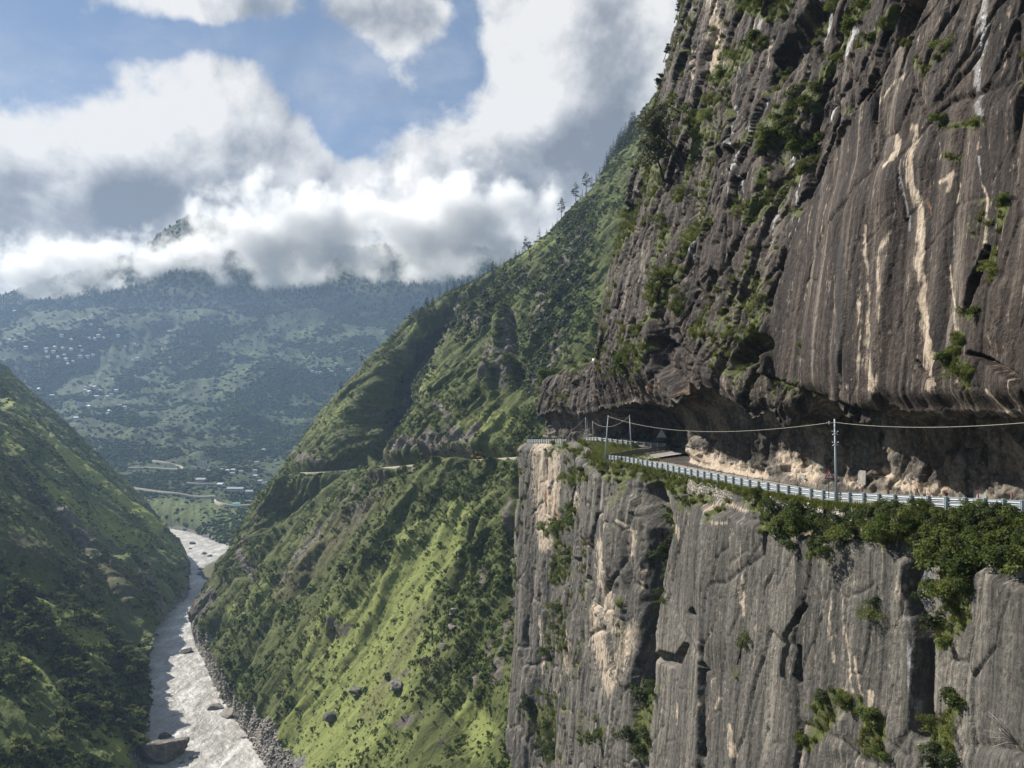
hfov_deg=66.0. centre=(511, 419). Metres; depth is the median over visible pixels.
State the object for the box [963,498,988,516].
bush
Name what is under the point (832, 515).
bush
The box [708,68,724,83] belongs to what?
bush
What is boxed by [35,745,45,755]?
tree
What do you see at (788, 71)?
bush
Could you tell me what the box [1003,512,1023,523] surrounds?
bush
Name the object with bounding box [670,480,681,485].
bush
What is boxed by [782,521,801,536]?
bush
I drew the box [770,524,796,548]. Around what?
bush
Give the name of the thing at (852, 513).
bush
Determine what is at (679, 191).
bush
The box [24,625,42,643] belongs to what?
tree
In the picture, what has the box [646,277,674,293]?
bush
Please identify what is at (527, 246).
pine tree
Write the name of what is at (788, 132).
bush
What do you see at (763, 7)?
tree
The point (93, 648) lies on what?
tree
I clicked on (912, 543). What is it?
bush
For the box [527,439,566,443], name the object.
guardrail
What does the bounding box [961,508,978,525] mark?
bush
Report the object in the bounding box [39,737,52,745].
tree
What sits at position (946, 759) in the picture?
bush
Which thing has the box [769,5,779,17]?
bush
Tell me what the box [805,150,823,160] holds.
bush
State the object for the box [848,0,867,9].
bush
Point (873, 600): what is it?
bush
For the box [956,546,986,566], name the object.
bush
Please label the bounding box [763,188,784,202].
bush
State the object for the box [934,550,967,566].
bush
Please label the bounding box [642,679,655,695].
bush
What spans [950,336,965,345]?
bush
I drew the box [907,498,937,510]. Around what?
bush
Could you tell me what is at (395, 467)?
road
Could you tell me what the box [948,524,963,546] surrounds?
bush
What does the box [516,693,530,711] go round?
bush
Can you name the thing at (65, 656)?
tree
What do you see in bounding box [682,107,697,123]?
bush
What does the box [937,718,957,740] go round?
bush
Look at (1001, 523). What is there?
bush
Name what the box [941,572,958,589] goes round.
bush
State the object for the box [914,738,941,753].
bush
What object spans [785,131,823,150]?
bush
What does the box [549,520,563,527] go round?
bush
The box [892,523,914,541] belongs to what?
bush
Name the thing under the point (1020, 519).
bush
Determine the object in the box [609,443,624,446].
bush
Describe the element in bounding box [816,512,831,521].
bush
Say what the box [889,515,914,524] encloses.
bush
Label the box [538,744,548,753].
bush
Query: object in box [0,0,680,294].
sky
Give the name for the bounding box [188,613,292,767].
river gravel
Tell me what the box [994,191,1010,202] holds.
bush
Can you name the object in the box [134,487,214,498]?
path
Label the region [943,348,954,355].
bush
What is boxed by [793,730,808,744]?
bush
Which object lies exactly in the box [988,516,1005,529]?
bush
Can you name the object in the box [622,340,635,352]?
bush
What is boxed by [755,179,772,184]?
bush
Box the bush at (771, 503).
[760,497,784,518]
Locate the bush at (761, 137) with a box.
[752,131,775,154]
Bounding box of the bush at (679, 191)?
[669,182,688,202]
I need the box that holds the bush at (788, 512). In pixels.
[784,506,820,525]
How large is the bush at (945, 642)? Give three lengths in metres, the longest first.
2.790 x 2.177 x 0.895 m
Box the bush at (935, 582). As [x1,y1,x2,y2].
[930,579,946,589]
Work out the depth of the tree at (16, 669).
346.80 m
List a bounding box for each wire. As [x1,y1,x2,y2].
[608,416,825,431]
[835,422,1018,427]
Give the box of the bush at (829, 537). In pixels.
[823,525,857,543]
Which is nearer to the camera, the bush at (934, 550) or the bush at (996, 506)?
the bush at (996, 506)
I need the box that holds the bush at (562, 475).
[556,472,570,481]
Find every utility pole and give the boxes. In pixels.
[604,415,608,459]
[629,415,631,450]
[826,419,838,501]
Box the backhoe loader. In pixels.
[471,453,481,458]
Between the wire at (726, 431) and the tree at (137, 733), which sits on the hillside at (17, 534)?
the tree at (137, 733)
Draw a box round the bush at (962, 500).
[956,499,970,512]
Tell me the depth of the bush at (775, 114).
90.56 m
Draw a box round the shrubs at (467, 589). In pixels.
[187,93,654,767]
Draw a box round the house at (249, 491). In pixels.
[245,490,253,493]
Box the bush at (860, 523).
[855,518,866,529]
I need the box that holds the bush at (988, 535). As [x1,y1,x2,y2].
[982,530,1005,540]
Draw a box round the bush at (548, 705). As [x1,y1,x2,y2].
[541,702,552,711]
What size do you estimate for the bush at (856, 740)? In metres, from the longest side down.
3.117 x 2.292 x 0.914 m
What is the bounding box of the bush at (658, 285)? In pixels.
[640,280,668,299]
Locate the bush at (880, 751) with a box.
[870,743,891,762]
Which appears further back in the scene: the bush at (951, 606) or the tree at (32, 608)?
the tree at (32, 608)
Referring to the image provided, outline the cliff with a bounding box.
[505,0,1023,767]
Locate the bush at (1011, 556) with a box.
[1003,551,1023,568]
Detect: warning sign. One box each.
[657,429,665,446]
[824,470,833,497]
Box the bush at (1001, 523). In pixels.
[985,509,1004,525]
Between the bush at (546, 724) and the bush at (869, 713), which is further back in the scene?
the bush at (546, 724)
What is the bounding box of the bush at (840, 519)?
[827,513,846,522]
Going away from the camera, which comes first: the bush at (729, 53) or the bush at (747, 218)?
the bush at (747, 218)
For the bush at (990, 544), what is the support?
on the cliff
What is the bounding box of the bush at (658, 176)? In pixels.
[649,169,665,179]
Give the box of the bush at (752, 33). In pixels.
[738,28,759,46]
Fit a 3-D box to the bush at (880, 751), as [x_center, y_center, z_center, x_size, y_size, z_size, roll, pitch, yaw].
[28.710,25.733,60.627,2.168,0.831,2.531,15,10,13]
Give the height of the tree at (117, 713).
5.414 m
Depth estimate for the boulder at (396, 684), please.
318.69 m
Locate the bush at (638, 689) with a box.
[628,679,654,704]
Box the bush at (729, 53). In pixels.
[721,49,738,61]
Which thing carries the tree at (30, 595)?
on the hillside at (17, 534)
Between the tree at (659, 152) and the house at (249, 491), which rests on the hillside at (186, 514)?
the house at (249, 491)
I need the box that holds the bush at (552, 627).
[548,622,558,630]
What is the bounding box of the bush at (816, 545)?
[804,535,832,559]
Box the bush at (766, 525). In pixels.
[764,520,770,530]
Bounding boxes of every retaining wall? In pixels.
[686,479,754,506]
[762,496,823,523]
[830,507,901,546]
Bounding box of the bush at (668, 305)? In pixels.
[661,299,682,310]
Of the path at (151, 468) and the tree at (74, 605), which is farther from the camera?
the path at (151, 468)
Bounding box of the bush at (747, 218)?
[741,214,757,224]
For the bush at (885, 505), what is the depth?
63.62 m
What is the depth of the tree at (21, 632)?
380.94 m
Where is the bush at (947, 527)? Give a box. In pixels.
[938,519,959,532]
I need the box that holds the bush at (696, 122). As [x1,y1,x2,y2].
[686,114,700,127]
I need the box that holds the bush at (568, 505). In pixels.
[563,501,573,516]
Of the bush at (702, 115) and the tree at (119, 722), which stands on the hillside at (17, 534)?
the tree at (119, 722)
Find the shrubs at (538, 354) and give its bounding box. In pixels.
[377,194,604,437]
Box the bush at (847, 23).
[839,13,855,33]
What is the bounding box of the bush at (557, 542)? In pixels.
[552,539,561,545]
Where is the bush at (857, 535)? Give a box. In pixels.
[831,526,862,549]
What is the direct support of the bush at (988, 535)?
on the cliff
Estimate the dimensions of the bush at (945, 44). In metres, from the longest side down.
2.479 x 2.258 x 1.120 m
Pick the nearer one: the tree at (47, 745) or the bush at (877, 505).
the bush at (877, 505)
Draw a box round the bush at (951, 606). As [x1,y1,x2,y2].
[938,600,959,614]
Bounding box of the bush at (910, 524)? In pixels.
[903,521,919,535]
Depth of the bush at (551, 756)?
188.52 m
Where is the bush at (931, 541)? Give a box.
[928,536,955,550]
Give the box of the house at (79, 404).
[77,402,84,406]
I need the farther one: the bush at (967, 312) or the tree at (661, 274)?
the tree at (661, 274)
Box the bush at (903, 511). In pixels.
[896,499,915,518]
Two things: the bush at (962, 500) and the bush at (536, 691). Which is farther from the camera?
the bush at (536, 691)
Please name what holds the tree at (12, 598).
on the hillside at (17, 534)
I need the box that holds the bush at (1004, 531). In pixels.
[994,525,1015,546]
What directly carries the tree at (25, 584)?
on the hillside at (17, 534)
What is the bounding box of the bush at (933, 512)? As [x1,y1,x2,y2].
[928,506,953,517]
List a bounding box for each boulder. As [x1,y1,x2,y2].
[136,736,189,763]
[158,732,171,739]
[179,647,192,653]
[207,703,223,710]
[220,707,233,718]
[323,711,336,721]
[348,686,361,694]
[390,679,402,690]
[439,643,445,648]
[448,623,455,630]
[449,608,456,614]
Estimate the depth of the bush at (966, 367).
55.27 m
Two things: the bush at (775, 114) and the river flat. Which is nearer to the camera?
the bush at (775, 114)
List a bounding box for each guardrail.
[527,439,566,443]
[581,437,666,447]
[606,445,670,460]
[609,455,1023,511]
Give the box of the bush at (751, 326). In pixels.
[740,324,753,332]
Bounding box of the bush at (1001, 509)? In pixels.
[993,503,1013,515]
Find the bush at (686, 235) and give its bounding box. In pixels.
[679,225,697,238]
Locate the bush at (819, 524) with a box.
[812,517,832,534]
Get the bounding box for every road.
[301,457,516,474]
[577,441,943,507]
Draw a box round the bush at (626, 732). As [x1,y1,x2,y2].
[610,725,640,743]
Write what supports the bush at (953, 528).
on the cliff
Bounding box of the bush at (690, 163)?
[684,158,695,171]
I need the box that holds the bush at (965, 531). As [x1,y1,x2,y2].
[960,523,988,541]
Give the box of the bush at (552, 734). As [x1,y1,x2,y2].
[548,730,555,738]
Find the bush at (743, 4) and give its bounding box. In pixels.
[737,0,750,8]
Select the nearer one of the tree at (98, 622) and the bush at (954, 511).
the bush at (954, 511)
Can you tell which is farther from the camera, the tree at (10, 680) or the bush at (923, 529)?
the tree at (10, 680)
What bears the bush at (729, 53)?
on the cliff
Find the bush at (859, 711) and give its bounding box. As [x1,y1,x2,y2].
[855,707,863,715]
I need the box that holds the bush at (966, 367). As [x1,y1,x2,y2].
[958,363,976,373]
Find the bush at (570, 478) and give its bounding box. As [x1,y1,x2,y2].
[566,475,574,481]
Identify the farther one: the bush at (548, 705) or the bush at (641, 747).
the bush at (548, 705)
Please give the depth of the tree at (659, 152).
129.60 m
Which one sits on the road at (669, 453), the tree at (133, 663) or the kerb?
the kerb
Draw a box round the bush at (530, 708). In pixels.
[520,703,536,714]
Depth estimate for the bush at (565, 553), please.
188.06 m
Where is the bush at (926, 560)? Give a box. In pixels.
[911,544,956,572]
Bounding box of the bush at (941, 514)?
[937,507,956,520]
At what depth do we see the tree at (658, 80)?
182.73 m
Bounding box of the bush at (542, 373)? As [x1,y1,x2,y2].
[536,368,555,379]
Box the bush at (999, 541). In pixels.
[989,535,1005,544]
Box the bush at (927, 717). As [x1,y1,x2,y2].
[915,713,937,732]
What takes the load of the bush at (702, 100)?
on the cliff
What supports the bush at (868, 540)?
on the cliff
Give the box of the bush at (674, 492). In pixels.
[669,489,694,500]
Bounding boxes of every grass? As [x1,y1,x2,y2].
[507,0,1023,767]
[587,440,1023,528]
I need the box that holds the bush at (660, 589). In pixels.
[653,585,664,594]
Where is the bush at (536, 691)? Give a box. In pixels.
[534,688,547,696]
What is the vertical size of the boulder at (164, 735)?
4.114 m
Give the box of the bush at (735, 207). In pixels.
[730,205,741,217]
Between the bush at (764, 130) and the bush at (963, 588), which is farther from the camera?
the bush at (764, 130)
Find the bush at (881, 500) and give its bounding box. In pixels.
[867,498,887,508]
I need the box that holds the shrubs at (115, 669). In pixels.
[0,364,191,767]
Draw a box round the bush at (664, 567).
[660,559,667,578]
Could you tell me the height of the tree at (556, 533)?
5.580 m
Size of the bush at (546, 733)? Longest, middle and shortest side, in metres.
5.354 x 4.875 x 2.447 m
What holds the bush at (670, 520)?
on the cliff
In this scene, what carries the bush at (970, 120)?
on the cliff
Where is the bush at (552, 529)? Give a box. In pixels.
[550,523,558,533]
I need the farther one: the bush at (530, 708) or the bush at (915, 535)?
the bush at (530, 708)
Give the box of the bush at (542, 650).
[537,645,552,658]
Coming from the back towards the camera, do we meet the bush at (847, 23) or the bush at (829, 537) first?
the bush at (847, 23)
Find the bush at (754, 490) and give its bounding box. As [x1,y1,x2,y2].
[748,486,763,499]
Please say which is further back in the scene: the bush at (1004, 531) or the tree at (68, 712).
the tree at (68, 712)
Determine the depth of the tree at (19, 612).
397.55 m
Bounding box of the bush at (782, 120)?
[767,115,794,134]
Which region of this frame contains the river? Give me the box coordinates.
[145,529,265,767]
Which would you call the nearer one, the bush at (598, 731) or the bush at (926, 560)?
the bush at (926, 560)
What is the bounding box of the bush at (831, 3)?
[823,0,839,11]
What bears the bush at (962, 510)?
on the cliff
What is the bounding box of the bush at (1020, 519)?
[1014,517,1023,529]
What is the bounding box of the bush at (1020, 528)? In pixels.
[1014,525,1023,534]
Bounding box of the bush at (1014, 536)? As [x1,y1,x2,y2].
[1009,533,1023,548]
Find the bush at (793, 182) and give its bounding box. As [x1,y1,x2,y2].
[783,180,795,185]
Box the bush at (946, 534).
[940,531,956,544]
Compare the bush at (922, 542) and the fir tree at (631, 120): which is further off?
the fir tree at (631, 120)
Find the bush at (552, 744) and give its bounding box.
[543,741,555,759]
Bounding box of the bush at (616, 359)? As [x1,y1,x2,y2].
[611,350,626,373]
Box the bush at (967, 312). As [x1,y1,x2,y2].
[955,305,978,316]
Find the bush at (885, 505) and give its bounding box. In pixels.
[873,503,892,515]
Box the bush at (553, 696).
[548,691,557,699]
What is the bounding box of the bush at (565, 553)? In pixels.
[558,548,569,555]
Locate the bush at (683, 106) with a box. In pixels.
[665,91,690,117]
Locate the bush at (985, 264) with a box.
[976,259,998,272]
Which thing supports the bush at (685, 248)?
on the cliff
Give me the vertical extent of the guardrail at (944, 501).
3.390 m
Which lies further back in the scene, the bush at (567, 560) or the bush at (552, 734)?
the bush at (552, 734)
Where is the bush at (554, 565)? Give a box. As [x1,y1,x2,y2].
[548,561,557,567]
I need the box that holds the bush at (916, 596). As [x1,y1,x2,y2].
[908,577,950,599]
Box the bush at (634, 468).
[629,464,637,471]
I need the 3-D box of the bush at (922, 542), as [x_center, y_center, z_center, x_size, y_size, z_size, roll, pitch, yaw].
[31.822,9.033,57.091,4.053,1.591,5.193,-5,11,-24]
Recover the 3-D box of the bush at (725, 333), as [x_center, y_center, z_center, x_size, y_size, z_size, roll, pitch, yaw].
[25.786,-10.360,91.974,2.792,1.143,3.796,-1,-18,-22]
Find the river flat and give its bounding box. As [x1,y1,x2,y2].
[199,558,217,579]
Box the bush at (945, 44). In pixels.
[927,31,958,53]
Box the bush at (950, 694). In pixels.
[938,685,966,710]
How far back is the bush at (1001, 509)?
50.89 m
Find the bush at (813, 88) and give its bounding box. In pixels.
[798,78,829,92]
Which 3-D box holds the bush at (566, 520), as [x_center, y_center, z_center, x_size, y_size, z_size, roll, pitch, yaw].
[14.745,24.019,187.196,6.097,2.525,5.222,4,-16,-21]
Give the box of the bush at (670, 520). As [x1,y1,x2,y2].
[661,513,672,521]
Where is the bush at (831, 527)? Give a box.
[823,518,845,537]
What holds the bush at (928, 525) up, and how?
on the cliff
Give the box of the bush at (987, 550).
[977,533,1023,576]
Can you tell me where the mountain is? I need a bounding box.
[1,216,518,311]
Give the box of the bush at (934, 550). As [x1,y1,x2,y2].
[922,544,966,567]
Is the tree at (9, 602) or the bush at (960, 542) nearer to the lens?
the bush at (960, 542)
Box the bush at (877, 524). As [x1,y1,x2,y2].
[869,520,903,541]
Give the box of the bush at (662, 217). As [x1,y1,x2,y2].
[645,213,664,223]
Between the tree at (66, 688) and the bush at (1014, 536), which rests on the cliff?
the bush at (1014, 536)
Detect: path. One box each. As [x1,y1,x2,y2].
[129,467,177,470]
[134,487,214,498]
[152,460,182,468]
[214,499,249,507]
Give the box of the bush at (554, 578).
[551,573,559,580]
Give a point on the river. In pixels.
(184, 694)
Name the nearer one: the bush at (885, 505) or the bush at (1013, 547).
the bush at (1013, 547)
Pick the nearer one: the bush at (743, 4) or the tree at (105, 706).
the bush at (743, 4)
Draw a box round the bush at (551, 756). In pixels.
[548,753,554,763]
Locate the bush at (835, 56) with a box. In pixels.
[821,49,844,60]
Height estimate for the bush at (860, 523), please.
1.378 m
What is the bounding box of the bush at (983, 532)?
[977,526,992,535]
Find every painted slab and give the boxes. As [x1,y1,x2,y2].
[858,470,866,484]
[974,490,986,498]
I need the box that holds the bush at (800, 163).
[794,158,807,171]
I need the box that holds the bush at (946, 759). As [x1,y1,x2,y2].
[919,748,961,767]
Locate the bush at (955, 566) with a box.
[944,553,981,578]
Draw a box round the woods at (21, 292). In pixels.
[0,213,523,311]
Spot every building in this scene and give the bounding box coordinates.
[186,482,215,485]
[226,487,243,492]
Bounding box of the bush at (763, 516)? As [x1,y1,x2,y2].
[758,513,770,521]
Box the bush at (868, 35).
[856,31,875,40]
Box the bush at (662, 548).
[648,540,669,558]
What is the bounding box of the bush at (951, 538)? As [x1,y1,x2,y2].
[947,536,973,557]
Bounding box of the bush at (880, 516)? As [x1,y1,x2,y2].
[874,513,890,521]
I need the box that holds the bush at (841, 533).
[829,521,865,539]
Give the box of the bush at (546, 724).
[540,719,552,732]
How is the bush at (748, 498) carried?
on the cliff
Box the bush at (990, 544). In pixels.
[970,538,1004,547]
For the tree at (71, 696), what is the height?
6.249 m
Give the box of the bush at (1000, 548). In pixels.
[993,532,1023,554]
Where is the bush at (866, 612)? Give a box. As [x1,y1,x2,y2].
[855,604,884,622]
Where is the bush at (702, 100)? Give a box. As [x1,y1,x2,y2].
[700,93,706,103]
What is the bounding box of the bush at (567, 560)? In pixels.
[558,556,570,564]
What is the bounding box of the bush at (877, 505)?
[873,501,887,508]
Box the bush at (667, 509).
[659,504,672,515]
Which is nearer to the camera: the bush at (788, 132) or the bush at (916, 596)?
the bush at (916, 596)
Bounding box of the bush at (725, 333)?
[721,324,745,338]
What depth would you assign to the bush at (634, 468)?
121.38 m
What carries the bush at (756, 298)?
on the cliff
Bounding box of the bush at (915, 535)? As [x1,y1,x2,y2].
[911,529,935,546]
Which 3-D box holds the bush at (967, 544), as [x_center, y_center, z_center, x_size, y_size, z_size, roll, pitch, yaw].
[31.067,8.518,51.003,3.647,2.763,2.392,0,0,14]
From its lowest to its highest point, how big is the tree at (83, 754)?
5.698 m
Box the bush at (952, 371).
[938,359,962,381]
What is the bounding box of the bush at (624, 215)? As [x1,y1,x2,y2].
[617,210,635,218]
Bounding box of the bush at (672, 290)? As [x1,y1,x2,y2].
[667,282,688,295]
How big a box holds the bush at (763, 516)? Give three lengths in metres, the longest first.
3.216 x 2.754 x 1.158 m
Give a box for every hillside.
[0,306,414,544]
[0,363,190,767]
[188,92,656,767]
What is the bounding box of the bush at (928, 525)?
[920,518,933,530]
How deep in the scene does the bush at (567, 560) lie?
187.02 m
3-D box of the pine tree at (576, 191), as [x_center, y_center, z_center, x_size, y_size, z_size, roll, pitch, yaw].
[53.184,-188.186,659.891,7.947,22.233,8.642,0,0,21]
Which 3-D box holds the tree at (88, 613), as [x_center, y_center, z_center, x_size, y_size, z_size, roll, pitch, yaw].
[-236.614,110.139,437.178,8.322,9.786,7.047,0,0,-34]
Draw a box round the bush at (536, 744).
[530,738,543,757]
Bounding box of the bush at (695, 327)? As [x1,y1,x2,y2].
[686,323,697,333]
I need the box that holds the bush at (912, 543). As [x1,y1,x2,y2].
[905,534,946,554]
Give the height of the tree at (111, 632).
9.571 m
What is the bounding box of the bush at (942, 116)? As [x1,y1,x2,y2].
[926,112,948,126]
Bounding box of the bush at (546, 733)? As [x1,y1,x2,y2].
[540,730,551,738]
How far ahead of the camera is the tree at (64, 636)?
404.01 m
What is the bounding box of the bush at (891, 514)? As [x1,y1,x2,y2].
[882,509,906,518]
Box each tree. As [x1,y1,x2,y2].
[1,601,14,613]
[1,604,15,615]
[2,652,23,672]
[2,674,17,690]
[3,592,18,604]
[4,573,22,583]
[4,577,22,595]
[4,585,21,600]
[7,611,18,620]
[8,734,27,758]
[11,616,25,630]
[11,666,20,672]
[12,608,27,617]
[12,618,28,629]
[14,626,29,642]
[18,580,30,588]
[20,738,30,750]
[21,661,32,672]
[22,602,38,620]
[23,616,34,625]
[24,597,39,614]
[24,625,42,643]
[26,668,39,681]
[27,741,35,752]
[28,593,37,600]
[29,584,39,595]
[33,637,45,646]
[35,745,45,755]
[39,617,55,634]
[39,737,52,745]
[45,743,56,756]
[46,613,58,620]
[47,625,61,639]
[47,737,70,764]
[49,709,64,721]
[54,591,66,601]
[55,707,77,719]
[56,677,74,697]
[56,679,74,699]
[56,718,73,736]
[57,719,77,738]
[58,657,73,668]
[59,632,69,641]
[59,654,73,668]
[67,690,77,702]
[69,602,79,613]
[69,654,79,661]
[69,692,83,701]
[70,643,85,661]
[70,678,83,689]
[70,694,88,709]
[71,667,84,674]
[74,658,85,670]
[76,674,92,693]
[77,609,92,625]
[79,682,94,692]
[79,748,89,758]
[80,642,91,653]
[80,661,92,670]
[80,696,99,716]
[85,668,100,680]
[86,620,93,629]
[86,643,100,656]
[91,617,104,631]
[92,639,107,656]
[92,704,106,712]
[93,701,113,721]
[96,608,105,619]
[101,644,113,660]
[101,694,108,700]
[103,691,120,706]
[104,626,120,641]
[106,719,114,731]
[113,709,120,717]
[114,718,126,731]
[117,645,131,661]
[118,652,128,663]
[123,665,136,677]
[124,727,136,741]
[128,650,137,662]
[128,658,141,673]
[130,730,144,739]
[130,739,144,754]
[132,734,148,748]
[133,707,147,717]
[134,659,146,676]
[136,723,149,732]
[141,705,149,711]
[336,564,346,576]
[366,552,379,565]
[379,554,387,560]
[415,309,420,323]
[490,261,495,274]
[522,236,531,260]
[553,529,558,547]
[557,198,564,216]
[565,464,573,485]
[571,182,579,202]
[581,171,591,191]
[602,151,609,169]
[612,140,618,157]
[621,130,626,148]
[626,123,632,141]
[629,112,635,132]
[635,101,686,162]
[636,133,678,181]
[648,263,675,298]
[654,73,663,97]
[663,43,670,62]
[674,3,679,22]
[735,628,750,664]
[760,0,766,14]
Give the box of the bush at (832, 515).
[828,507,847,518]
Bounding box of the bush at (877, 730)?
[863,718,882,735]
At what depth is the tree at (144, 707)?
397.40 m
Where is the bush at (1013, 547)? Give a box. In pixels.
[1008,541,1017,552]
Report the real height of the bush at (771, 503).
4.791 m
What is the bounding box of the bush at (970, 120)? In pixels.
[965,115,983,125]
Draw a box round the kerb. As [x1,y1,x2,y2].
[645,453,876,498]
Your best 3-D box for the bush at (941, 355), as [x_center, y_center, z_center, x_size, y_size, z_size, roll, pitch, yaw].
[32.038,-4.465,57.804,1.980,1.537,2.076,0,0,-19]
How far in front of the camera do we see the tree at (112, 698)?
380.88 m
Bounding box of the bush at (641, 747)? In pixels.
[628,743,648,765]
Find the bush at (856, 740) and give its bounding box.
[851,738,873,748]
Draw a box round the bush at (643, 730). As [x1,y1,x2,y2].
[636,725,648,741]
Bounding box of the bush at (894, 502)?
[875,499,908,512]
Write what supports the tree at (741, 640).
on the cliff
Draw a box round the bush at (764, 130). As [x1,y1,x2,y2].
[754,123,782,136]
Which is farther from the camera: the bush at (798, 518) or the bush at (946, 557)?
the bush at (798, 518)
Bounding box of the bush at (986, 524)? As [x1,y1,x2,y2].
[978,520,1001,529]
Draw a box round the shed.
[195,478,206,481]
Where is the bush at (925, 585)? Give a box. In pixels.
[918,580,957,597]
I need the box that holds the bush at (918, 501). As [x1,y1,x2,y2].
[906,497,937,510]
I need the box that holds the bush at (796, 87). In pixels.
[782,83,808,108]
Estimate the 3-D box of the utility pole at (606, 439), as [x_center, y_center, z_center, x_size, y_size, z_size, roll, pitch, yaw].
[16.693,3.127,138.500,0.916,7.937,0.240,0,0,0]
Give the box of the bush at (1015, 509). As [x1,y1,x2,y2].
[992,506,1023,522]
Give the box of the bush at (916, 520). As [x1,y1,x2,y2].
[903,513,922,524]
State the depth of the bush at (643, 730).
107.67 m
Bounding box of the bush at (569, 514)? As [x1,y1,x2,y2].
[563,511,573,522]
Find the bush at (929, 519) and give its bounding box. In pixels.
[918,507,943,524]
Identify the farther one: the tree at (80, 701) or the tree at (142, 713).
the tree at (142, 713)
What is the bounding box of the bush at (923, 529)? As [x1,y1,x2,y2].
[918,521,951,538]
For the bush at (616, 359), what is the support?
on the cliff
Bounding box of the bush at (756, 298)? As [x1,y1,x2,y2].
[744,293,764,313]
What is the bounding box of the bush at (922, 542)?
[916,531,942,549]
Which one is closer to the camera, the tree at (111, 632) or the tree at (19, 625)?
the tree at (19, 625)
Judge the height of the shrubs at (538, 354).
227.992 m
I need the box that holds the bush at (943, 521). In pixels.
[938,515,956,524]
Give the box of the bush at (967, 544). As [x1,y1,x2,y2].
[960,532,1003,574]
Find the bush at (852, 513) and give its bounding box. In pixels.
[846,509,863,523]
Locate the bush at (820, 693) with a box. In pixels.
[812,688,826,706]
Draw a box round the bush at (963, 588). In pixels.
[951,582,974,594]
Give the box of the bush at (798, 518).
[785,514,815,531]
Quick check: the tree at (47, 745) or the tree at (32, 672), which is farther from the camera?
the tree at (32, 672)
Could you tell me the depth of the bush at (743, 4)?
106.83 m
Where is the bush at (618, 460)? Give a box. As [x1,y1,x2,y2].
[615,456,622,464]
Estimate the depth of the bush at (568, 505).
177.19 m
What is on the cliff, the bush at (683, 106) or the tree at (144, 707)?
the bush at (683, 106)
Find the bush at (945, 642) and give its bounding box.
[933,625,953,649]
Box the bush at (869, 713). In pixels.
[861,707,879,722]
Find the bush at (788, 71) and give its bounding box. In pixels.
[776,66,793,77]
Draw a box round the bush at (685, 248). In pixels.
[682,245,689,253]
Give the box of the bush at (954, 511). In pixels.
[948,507,962,516]
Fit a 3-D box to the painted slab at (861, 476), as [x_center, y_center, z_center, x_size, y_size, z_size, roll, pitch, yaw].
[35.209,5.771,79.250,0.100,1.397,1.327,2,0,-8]
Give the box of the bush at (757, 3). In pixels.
[750,0,768,14]
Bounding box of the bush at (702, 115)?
[695,107,712,122]
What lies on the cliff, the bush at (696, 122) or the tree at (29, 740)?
the bush at (696, 122)
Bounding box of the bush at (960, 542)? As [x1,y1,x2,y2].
[952,536,965,547]
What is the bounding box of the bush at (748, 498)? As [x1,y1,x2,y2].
[741,495,757,502]
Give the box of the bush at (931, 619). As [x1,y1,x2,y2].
[918,610,954,634]
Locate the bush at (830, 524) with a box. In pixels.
[827,519,854,532]
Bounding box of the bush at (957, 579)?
[928,567,981,598]
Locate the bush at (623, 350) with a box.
[617,344,630,367]
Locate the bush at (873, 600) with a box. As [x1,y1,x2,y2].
[861,594,879,604]
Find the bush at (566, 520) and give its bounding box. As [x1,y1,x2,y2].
[562,517,571,525]
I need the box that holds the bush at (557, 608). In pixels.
[547,603,562,614]
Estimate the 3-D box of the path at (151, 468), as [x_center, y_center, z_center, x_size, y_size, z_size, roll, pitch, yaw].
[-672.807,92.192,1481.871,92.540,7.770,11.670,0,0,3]
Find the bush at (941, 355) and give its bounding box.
[932,350,955,369]
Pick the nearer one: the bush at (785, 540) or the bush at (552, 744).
the bush at (785, 540)
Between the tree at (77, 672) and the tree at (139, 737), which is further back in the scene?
the tree at (77, 672)
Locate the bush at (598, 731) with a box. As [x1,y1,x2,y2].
[581,715,601,745]
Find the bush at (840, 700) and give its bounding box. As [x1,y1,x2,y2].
[832,691,852,710]
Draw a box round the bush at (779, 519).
[767,514,787,535]
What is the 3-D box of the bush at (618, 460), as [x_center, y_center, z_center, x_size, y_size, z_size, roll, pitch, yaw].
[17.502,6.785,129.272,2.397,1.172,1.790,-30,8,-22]
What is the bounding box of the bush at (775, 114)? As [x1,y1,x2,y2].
[766,110,779,119]
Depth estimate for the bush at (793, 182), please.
86.68 m
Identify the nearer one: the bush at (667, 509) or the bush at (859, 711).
the bush at (859, 711)
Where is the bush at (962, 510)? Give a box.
[957,505,984,523]
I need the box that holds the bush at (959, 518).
[945,515,977,526]
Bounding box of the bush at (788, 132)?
[778,122,796,141]
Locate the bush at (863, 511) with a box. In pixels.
[851,505,873,519]
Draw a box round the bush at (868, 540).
[862,520,885,543]
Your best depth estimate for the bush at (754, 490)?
84.31 m
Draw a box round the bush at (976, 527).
[970,525,992,533]
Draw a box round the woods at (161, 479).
[0,304,414,544]
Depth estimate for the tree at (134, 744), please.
359.96 m
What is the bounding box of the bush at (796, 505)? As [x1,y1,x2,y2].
[782,499,811,517]
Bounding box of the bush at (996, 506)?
[973,501,1009,517]
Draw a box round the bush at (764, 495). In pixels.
[762,491,771,498]
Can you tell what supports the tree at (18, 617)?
on the hillside at (17, 534)
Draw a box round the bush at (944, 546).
[937,537,970,554]
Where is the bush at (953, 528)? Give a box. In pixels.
[928,522,960,543]
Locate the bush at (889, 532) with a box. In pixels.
[860,519,904,542]

